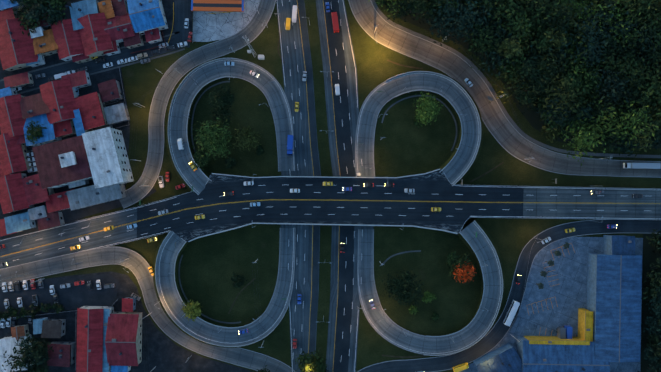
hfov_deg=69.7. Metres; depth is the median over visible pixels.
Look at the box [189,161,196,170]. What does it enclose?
taxi
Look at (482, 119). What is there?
ramp kerb
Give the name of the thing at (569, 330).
yard truck
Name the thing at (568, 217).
ew edge
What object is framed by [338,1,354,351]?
nb dash
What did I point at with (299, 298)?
sedan
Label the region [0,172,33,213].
house
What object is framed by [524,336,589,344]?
roof
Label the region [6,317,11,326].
sedan
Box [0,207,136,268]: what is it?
road
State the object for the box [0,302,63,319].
hedge trees
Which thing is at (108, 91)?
house
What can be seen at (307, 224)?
deck fascia
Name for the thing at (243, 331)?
sedan
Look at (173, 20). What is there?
yellow kerb
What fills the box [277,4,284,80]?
sb edge
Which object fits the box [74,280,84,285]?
sedan
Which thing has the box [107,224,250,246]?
retaining wall
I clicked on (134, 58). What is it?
sedan
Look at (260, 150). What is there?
tree
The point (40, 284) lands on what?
sedan
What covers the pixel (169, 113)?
loop barrier
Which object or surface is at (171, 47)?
sedan
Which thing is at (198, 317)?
loop barrier
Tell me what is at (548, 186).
retaining wall
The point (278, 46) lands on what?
foot path
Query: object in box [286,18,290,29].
van
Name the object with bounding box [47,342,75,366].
building
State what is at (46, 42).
house
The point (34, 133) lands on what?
yard tree
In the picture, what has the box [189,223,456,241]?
bridge barrier
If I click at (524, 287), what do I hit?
yard fence
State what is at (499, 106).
ramp kerb
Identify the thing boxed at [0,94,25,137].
house
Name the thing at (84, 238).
sedan
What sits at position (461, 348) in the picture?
loop edge
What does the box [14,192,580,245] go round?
ew dash
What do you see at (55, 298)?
sedan
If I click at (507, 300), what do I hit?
ramp kerb
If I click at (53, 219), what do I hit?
house
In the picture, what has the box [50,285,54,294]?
sedan
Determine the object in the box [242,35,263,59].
telecom mast
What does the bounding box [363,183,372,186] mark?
sedan
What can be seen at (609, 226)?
sedan
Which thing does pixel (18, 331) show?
building
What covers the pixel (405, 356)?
foot path
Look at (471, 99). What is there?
loop barrier
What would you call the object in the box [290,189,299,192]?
sedan
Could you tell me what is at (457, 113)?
loop barrier
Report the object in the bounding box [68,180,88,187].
house
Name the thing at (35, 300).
pickup
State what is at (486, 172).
foot path
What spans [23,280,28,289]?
sedan
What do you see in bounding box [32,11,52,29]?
house
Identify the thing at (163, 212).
sedan
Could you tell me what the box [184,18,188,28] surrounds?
sedan
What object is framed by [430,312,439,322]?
tree
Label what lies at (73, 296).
parking
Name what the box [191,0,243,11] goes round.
building
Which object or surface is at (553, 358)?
warehouse
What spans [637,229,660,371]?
verge trees
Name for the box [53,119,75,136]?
house
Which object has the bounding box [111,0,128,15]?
house
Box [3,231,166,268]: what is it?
ew edge
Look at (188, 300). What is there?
channel
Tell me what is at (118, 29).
house
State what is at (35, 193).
house
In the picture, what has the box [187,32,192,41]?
sedan
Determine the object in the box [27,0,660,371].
ground
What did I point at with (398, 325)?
kerb
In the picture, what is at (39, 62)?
house
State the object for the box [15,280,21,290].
suv
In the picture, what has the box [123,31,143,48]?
house
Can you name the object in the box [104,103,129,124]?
house
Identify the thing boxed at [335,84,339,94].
van
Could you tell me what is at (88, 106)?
house
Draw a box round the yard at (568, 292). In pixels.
[460,236,642,371]
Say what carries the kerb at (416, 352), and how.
on the loop at (472, 332)
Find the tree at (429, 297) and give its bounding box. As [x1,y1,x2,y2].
[422,290,436,302]
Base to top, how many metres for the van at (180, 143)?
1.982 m
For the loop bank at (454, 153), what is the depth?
213.41 m
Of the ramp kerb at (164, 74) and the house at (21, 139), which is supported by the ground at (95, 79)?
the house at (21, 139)
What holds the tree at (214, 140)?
on the ground at (210, 265)
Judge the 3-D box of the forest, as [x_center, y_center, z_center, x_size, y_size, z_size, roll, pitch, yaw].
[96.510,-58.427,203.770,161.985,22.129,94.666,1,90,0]
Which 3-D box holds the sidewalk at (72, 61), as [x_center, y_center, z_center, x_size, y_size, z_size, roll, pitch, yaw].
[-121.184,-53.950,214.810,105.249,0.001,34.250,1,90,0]
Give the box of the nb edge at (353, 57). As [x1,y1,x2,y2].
[343,3,357,105]
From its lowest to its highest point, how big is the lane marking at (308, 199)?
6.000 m
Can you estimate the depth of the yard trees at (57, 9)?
214.78 m
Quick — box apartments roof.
[32,135,92,188]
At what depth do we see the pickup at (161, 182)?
213.70 m
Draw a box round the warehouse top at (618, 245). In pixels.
[603,235,634,254]
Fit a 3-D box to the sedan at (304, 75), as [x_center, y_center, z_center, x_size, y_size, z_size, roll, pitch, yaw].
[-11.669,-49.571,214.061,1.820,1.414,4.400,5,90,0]
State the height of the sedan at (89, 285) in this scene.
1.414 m
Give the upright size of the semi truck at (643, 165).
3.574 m
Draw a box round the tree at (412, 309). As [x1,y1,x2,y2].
[408,305,418,314]
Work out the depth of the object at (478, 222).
213.42 m
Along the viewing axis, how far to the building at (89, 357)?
209.06 m
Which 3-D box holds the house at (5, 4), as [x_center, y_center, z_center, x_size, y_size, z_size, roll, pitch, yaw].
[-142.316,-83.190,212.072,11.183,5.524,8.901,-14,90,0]
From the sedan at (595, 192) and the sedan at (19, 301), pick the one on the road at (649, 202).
the sedan at (595, 192)
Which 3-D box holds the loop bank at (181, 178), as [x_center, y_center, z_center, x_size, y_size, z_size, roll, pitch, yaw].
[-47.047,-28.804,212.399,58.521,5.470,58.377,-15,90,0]
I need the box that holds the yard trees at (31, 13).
[10,0,67,35]
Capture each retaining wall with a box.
[79,175,269,220]
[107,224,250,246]
[401,217,639,233]
[408,172,652,188]
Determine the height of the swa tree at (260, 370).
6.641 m
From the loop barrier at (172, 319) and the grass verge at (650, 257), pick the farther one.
the grass verge at (650, 257)
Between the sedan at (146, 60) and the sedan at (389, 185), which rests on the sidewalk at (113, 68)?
the sedan at (146, 60)
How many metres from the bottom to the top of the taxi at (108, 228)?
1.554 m
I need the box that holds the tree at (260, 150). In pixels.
[256,144,264,155]
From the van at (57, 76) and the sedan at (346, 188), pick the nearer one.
the sedan at (346, 188)
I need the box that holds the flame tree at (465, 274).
[452,259,476,282]
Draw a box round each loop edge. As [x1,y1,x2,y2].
[159,228,293,342]
[170,60,293,191]
[357,73,478,183]
[358,222,500,353]
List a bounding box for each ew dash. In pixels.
[13,207,644,260]
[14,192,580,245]
[142,214,476,234]
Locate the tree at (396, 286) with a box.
[382,269,426,305]
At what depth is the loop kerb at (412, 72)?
212.74 m
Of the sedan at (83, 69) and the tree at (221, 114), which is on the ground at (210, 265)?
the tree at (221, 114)
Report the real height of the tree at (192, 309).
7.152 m
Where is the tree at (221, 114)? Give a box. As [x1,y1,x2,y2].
[209,107,233,127]
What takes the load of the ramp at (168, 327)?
on the ramp bank
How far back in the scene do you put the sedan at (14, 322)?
213.88 m
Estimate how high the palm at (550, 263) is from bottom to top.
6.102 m
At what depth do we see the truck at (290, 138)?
211.18 m
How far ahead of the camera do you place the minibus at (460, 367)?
212.26 m
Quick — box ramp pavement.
[371,0,660,157]
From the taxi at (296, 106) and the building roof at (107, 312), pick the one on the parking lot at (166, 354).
the building roof at (107, 312)
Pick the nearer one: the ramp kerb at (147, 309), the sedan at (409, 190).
the sedan at (409, 190)
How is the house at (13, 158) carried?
on the ground at (95, 79)
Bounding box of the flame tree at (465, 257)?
[447,253,476,282]
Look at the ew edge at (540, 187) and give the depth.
210.09 m
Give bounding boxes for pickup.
[32,295,38,305]
[158,176,163,187]
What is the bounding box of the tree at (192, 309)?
[181,299,201,320]
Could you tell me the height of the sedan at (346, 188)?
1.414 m
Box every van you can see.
[54,73,65,79]
[177,138,183,149]
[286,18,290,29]
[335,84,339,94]
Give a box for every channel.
[178,255,240,323]
[191,81,229,151]
[381,95,456,150]
[383,250,420,263]
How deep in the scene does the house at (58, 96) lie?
209.33 m
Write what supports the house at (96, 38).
on the ground at (95, 79)
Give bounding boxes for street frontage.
[0,186,155,237]
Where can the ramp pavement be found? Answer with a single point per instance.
(467, 60)
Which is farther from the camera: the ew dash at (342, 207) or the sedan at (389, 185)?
the ew dash at (342, 207)
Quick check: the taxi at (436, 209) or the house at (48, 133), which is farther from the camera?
the house at (48, 133)
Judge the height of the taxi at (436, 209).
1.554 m
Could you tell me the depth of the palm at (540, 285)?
209.46 m
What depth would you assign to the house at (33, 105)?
210.07 m
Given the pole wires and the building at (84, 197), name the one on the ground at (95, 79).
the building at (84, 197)
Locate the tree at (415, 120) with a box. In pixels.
[413,116,423,127]
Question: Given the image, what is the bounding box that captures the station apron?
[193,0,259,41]
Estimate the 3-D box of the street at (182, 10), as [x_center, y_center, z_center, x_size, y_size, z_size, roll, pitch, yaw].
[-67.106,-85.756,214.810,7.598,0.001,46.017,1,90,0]
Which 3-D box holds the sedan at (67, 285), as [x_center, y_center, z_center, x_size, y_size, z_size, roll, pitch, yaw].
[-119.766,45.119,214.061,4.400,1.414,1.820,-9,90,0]
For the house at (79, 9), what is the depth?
210.20 m
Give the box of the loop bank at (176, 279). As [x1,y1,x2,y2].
[153,232,278,347]
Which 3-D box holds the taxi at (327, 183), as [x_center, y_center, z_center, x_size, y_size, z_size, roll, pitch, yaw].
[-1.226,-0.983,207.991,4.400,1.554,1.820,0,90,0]
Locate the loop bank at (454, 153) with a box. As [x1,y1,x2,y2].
[373,70,482,183]
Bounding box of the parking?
[0,274,118,317]
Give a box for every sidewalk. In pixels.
[0,32,178,81]
[17,48,184,93]
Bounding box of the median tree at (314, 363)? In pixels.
[295,350,326,371]
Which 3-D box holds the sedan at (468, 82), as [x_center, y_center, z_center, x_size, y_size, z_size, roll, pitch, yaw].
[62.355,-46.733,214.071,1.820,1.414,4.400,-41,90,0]
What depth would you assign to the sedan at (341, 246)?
213.86 m
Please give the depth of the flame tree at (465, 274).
208.31 m
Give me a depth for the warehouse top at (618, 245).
207.69 m
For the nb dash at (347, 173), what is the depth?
214.82 m
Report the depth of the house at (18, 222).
210.75 m
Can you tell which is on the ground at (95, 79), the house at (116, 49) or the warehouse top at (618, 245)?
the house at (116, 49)
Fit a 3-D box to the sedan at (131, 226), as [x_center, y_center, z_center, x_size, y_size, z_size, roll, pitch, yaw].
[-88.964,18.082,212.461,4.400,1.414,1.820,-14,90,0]
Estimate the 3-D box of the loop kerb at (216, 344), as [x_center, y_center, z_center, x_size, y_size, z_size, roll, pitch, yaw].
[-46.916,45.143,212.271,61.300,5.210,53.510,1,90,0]
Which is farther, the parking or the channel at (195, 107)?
the parking
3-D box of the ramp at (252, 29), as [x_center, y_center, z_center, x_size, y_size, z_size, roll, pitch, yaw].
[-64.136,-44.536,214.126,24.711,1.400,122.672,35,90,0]
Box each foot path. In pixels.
[228,278,254,313]
[278,30,284,62]
[382,355,428,357]
[387,59,422,69]
[469,162,503,182]
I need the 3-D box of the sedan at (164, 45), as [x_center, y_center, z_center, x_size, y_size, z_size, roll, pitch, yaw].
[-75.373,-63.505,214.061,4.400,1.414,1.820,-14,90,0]
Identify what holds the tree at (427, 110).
on the ground at (210, 265)
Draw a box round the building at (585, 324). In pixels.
[578,308,592,341]
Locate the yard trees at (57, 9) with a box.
[39,0,70,26]
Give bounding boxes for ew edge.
[0,197,175,240]
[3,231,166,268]
[455,185,644,189]
[484,216,654,218]
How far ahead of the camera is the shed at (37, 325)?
211.46 m
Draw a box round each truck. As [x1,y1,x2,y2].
[287,135,293,155]
[331,12,338,32]
[556,326,565,338]
[564,325,572,338]
[623,163,660,168]
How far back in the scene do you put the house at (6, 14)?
210.72 m
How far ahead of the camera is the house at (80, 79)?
211.00 m
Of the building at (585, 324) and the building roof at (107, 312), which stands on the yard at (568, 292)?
the building at (585, 324)
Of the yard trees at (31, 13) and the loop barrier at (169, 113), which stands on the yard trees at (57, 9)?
the yard trees at (31, 13)
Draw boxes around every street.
[0,35,183,92]
[174,0,189,47]
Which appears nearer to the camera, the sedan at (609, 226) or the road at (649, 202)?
the road at (649, 202)
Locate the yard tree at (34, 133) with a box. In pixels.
[24,121,46,146]
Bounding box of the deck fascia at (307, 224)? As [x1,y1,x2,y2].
[290,224,362,225]
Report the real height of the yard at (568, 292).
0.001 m
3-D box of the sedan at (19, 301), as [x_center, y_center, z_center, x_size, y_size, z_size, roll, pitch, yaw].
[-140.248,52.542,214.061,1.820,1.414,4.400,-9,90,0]
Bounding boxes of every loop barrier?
[155,232,269,346]
[168,58,237,193]
[174,242,255,327]
[187,77,234,179]
[387,71,480,184]
[396,90,461,170]
[429,220,502,355]
[431,232,483,336]
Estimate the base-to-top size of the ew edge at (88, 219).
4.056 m
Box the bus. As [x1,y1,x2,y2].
[503,300,519,326]
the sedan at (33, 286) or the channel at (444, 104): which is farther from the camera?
the channel at (444, 104)
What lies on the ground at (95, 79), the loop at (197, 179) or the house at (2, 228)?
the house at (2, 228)
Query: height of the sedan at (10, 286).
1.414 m
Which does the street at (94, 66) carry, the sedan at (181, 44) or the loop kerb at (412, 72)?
the sedan at (181, 44)
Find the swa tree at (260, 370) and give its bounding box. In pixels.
[257,365,270,371]
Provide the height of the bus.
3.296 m
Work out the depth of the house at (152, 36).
211.17 m
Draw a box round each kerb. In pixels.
[0,247,294,371]
[0,264,257,370]
[124,0,275,207]
[125,1,259,190]
[156,231,294,346]
[168,2,173,42]
[168,58,294,194]
[174,241,279,327]
[186,76,278,177]
[348,0,660,177]
[355,71,480,185]
[357,221,502,354]
[358,219,610,371]
[371,1,660,161]
[373,89,462,176]
[373,229,484,336]
[431,233,659,371]
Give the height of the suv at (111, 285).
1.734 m
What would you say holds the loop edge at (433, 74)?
on the loop at (459, 100)
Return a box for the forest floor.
[385,0,660,147]
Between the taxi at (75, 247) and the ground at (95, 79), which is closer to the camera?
the taxi at (75, 247)
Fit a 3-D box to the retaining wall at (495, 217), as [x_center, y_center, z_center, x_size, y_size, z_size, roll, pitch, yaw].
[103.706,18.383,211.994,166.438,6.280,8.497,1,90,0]
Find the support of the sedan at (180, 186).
on the loop bank at (181, 178)
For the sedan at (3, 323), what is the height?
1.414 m
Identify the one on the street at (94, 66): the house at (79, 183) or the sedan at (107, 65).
the sedan at (107, 65)
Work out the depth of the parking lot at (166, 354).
214.83 m
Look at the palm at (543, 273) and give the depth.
210.43 m
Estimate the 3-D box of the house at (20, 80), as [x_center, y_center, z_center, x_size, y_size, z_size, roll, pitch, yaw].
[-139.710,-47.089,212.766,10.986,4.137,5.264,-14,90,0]
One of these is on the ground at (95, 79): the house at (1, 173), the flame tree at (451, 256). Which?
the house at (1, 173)
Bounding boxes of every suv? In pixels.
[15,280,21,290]
[104,283,114,288]
[137,53,147,58]
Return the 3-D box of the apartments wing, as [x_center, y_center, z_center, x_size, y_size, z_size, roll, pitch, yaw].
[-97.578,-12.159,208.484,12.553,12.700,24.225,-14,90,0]
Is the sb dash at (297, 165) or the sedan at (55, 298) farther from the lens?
the sb dash at (297, 165)
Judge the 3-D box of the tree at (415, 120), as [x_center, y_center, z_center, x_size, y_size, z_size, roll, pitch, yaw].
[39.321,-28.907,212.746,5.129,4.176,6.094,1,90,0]
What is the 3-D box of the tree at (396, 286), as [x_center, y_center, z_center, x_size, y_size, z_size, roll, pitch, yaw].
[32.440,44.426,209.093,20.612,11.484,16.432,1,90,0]
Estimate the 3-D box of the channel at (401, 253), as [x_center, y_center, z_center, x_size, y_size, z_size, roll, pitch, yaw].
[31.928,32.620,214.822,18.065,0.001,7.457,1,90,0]
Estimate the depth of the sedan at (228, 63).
212.66 m
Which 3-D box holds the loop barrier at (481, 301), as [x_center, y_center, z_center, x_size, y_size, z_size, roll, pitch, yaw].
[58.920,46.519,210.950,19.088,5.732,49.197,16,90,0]
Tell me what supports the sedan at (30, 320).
on the parking lot at (166, 354)
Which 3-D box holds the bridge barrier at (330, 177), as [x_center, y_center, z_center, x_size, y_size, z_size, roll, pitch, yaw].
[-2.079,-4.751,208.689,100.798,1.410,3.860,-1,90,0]
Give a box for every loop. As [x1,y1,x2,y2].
[156,228,294,345]
[169,59,293,193]
[356,72,479,183]
[358,221,501,354]
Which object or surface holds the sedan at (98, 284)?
on the parking
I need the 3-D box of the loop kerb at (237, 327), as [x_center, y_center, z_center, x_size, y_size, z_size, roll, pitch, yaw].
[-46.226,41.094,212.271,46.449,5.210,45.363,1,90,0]
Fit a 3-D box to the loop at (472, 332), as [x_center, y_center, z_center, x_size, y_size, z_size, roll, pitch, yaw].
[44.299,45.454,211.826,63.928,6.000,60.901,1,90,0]
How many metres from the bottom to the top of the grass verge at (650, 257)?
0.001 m
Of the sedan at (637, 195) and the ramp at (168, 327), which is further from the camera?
the ramp at (168, 327)
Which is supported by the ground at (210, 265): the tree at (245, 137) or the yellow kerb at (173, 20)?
the tree at (245, 137)
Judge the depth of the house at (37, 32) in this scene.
209.98 m
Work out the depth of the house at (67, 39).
209.50 m
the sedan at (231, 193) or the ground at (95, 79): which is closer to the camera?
the sedan at (231, 193)
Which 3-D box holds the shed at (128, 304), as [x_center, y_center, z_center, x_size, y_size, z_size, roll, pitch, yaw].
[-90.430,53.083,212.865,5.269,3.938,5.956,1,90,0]
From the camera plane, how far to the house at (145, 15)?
208.77 m
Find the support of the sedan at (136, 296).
on the parking lot at (166, 354)
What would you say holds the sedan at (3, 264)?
on the road at (122, 234)
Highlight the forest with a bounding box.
[368,0,660,165]
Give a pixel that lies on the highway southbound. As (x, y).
(294, 83)
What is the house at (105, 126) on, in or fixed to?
on the ground at (95, 79)
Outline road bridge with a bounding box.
[137,169,523,241]
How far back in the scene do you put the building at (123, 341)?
208.98 m
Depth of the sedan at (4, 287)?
213.89 m
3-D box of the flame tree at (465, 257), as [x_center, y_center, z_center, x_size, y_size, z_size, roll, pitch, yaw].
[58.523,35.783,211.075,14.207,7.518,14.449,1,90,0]
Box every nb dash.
[331,7,347,355]
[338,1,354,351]
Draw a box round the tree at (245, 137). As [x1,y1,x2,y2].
[231,124,261,158]
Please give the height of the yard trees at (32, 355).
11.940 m
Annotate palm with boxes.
[536,283,543,288]
[540,271,546,277]
[545,259,553,265]
[554,250,561,255]
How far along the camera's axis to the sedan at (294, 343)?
213.88 m
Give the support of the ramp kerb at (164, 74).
on the ramp bank
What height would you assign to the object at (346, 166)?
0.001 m
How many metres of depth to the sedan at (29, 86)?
213.88 m
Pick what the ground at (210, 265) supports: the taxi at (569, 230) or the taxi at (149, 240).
the taxi at (149, 240)
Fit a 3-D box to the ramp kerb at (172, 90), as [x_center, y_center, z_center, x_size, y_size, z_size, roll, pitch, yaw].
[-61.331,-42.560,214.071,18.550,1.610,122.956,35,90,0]
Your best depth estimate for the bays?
214.80 m
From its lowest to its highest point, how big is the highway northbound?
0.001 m
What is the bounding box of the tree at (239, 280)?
[230,272,246,287]
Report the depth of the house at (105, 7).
210.10 m
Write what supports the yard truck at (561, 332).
on the yard at (568, 292)
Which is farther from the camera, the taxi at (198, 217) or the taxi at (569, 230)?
the taxi at (569, 230)
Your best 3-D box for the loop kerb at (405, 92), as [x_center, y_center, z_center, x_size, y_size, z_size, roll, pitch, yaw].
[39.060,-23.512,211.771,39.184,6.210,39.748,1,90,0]
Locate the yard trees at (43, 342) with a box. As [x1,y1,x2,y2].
[32,337,48,369]
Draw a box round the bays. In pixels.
[527,297,557,312]
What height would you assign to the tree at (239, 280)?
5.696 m
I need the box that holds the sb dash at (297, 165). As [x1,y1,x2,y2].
[282,4,297,307]
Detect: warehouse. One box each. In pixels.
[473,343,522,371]
[517,336,609,371]
[587,253,641,362]
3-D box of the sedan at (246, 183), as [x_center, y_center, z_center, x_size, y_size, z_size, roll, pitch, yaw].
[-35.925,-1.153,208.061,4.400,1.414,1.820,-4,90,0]
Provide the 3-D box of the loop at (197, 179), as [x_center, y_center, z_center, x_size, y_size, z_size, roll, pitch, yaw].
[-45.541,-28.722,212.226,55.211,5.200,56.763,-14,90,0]
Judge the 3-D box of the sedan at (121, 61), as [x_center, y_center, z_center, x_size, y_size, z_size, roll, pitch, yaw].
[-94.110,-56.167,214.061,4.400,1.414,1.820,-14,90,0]
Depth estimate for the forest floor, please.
214.78 m
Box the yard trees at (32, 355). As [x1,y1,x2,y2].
[1,331,53,371]
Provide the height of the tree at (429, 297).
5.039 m
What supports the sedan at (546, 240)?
on the ramp at (492, 338)
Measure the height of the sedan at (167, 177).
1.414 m
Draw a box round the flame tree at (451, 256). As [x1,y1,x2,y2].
[445,251,459,266]
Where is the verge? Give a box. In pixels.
[641,233,651,371]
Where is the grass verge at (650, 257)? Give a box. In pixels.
[642,234,660,371]
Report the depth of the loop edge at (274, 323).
212.87 m
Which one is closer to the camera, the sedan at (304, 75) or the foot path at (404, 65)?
the sedan at (304, 75)
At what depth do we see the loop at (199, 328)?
212.32 m
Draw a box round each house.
[0,0,25,10]
[0,8,18,21]
[0,18,37,70]
[0,87,16,97]
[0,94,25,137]
[0,133,31,174]
[0,164,9,176]
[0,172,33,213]
[0,219,20,236]
[4,72,33,87]
[4,212,35,233]
[8,134,25,144]
[20,93,49,118]
[22,174,53,205]
[23,114,61,145]
[26,54,43,66]
[28,205,48,220]
[29,27,44,38]
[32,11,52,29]
[33,29,57,55]
[37,211,64,230]
[39,78,77,123]
[46,189,73,212]
[51,19,84,60]
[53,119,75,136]
[59,1,71,19]
[61,70,90,88]
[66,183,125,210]
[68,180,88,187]
[69,0,99,29]
[72,53,92,63]
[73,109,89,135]
[74,92,106,130]
[77,12,112,56]
[93,121,112,130]
[98,0,114,18]
[98,79,123,102]
[103,41,120,55]
[104,13,134,42]
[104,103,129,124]
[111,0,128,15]
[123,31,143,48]
[127,0,167,34]
[144,28,162,43]
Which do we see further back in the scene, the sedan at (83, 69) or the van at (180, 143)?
the sedan at (83, 69)
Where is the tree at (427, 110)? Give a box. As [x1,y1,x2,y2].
[413,91,442,125]
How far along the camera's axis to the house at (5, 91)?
210.84 m
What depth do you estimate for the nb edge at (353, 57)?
214.82 m
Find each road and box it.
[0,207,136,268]
[523,186,660,219]
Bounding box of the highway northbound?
[316,0,373,371]
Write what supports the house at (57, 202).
on the ground at (95, 79)
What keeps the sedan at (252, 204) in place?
on the road bridge
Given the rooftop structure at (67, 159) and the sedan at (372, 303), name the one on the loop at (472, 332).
the sedan at (372, 303)
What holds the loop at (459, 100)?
on the loop bank at (454, 153)
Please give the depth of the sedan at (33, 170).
213.86 m
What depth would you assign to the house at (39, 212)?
211.18 m
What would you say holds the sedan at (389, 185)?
on the road bridge
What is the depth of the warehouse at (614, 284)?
206.32 m
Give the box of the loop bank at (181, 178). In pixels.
[166,58,243,191]
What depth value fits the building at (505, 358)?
208.68 m
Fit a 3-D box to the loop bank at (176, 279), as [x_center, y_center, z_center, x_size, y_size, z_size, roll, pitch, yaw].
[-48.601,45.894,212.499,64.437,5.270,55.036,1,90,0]
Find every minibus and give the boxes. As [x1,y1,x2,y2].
[292,5,296,22]
[452,362,468,371]
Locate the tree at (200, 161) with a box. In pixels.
[190,148,210,169]
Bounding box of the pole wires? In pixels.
[252,265,262,343]
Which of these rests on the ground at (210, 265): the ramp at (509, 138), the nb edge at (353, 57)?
the ramp at (509, 138)
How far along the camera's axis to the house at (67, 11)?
210.90 m
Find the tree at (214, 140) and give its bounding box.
[191,117,231,159]
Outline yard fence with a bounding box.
[504,240,535,338]
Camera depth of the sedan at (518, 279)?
213.89 m
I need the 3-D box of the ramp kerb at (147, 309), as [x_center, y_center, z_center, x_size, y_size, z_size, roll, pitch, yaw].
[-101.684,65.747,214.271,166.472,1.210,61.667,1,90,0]
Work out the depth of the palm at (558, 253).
209.91 m
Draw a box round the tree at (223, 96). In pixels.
[206,84,234,111]
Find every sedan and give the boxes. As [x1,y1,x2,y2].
[0,262,8,266]
[0,318,5,327]
[2,282,7,291]
[4,299,9,308]
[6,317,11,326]
[8,281,13,291]
[11,316,16,325]
[17,297,22,306]
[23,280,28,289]
[24,83,34,88]
[27,167,36,172]
[28,316,33,323]
[30,279,35,288]
[35,73,45,78]
[38,278,43,287]
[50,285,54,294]
[53,293,58,302]
[60,283,70,288]
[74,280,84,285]
[77,67,87,71]
[79,236,88,241]
[87,280,92,290]
[95,57,105,62]
[96,280,101,289]
[103,62,112,67]
[117,59,126,64]
[127,224,136,228]
[128,56,137,61]
[131,293,140,300]
[140,58,150,63]
[151,49,160,54]
[158,209,168,214]
[159,42,168,47]
[165,45,174,50]
[165,172,169,181]
[175,183,184,189]
[177,42,187,46]
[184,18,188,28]
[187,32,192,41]
[224,62,233,65]
[224,191,233,195]
[238,329,247,333]
[244,181,253,185]
[250,70,259,77]
[250,202,259,206]
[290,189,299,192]
[293,339,296,348]
[297,294,301,303]
[302,71,306,80]
[325,2,329,11]
[340,242,343,251]
[342,187,351,190]
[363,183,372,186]
[369,299,374,308]
[384,183,393,186]
[404,189,414,192]
[464,78,472,86]
[515,274,520,283]
[541,237,550,243]
[590,190,599,194]
[607,224,616,228]
[632,194,642,197]
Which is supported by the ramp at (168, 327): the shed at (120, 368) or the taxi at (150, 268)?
the taxi at (150, 268)
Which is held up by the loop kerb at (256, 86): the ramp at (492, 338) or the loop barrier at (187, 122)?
the loop barrier at (187, 122)
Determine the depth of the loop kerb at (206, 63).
213.15 m
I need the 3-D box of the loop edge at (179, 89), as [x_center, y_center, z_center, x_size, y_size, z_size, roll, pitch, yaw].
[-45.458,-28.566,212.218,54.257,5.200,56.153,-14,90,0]
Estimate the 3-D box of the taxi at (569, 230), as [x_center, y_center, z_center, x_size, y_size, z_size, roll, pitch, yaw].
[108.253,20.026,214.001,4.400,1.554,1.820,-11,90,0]
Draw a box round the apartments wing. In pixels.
[82,127,133,188]
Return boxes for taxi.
[70,245,80,249]
[104,226,113,230]
[147,237,157,242]
[148,266,153,275]
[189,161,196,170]
[195,215,204,219]
[295,102,298,111]
[323,182,332,185]
[431,207,440,211]
[565,228,574,232]
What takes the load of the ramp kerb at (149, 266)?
on the ramp bank
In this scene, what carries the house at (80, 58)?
on the ground at (95, 79)
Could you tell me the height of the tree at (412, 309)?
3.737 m
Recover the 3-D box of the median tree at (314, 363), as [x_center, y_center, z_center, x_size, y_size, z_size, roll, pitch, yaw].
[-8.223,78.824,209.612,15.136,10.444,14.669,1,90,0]
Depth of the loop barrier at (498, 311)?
210.95 m
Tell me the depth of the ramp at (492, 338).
214.83 m
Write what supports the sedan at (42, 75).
on the street at (94, 66)
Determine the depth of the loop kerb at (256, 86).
213.50 m
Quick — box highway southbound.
[276,0,320,371]
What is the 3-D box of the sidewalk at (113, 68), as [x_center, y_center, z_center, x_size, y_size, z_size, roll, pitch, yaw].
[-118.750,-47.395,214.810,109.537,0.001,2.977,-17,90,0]
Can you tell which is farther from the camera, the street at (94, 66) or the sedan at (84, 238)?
the street at (94, 66)
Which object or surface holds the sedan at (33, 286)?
on the parking
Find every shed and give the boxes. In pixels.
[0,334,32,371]
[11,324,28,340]
[33,317,47,333]
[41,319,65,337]
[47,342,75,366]
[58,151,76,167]
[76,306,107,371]
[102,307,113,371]
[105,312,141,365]
[111,366,130,371]
[122,297,135,311]
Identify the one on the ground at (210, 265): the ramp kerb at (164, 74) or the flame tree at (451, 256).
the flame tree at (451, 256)
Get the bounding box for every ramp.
[0,247,293,371]
[119,0,274,207]
[349,0,660,176]
[359,219,660,371]
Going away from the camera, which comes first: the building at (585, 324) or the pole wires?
the pole wires
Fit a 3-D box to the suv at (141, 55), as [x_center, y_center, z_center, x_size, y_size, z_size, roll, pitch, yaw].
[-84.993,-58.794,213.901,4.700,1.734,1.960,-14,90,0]
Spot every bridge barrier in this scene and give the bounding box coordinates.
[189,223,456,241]
[212,169,439,177]
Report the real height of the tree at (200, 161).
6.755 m
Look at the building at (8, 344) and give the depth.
210.09 m
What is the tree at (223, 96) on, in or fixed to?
on the ground at (210, 265)
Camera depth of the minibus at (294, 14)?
212.18 m
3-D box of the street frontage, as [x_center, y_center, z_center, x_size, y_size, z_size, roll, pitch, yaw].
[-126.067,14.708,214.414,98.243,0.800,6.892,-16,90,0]
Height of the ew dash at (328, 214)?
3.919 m
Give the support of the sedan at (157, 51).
on the street at (94, 66)
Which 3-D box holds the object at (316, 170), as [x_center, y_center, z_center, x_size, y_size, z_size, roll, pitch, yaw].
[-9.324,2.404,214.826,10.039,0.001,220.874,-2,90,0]
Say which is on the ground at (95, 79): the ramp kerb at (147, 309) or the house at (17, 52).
the house at (17, 52)

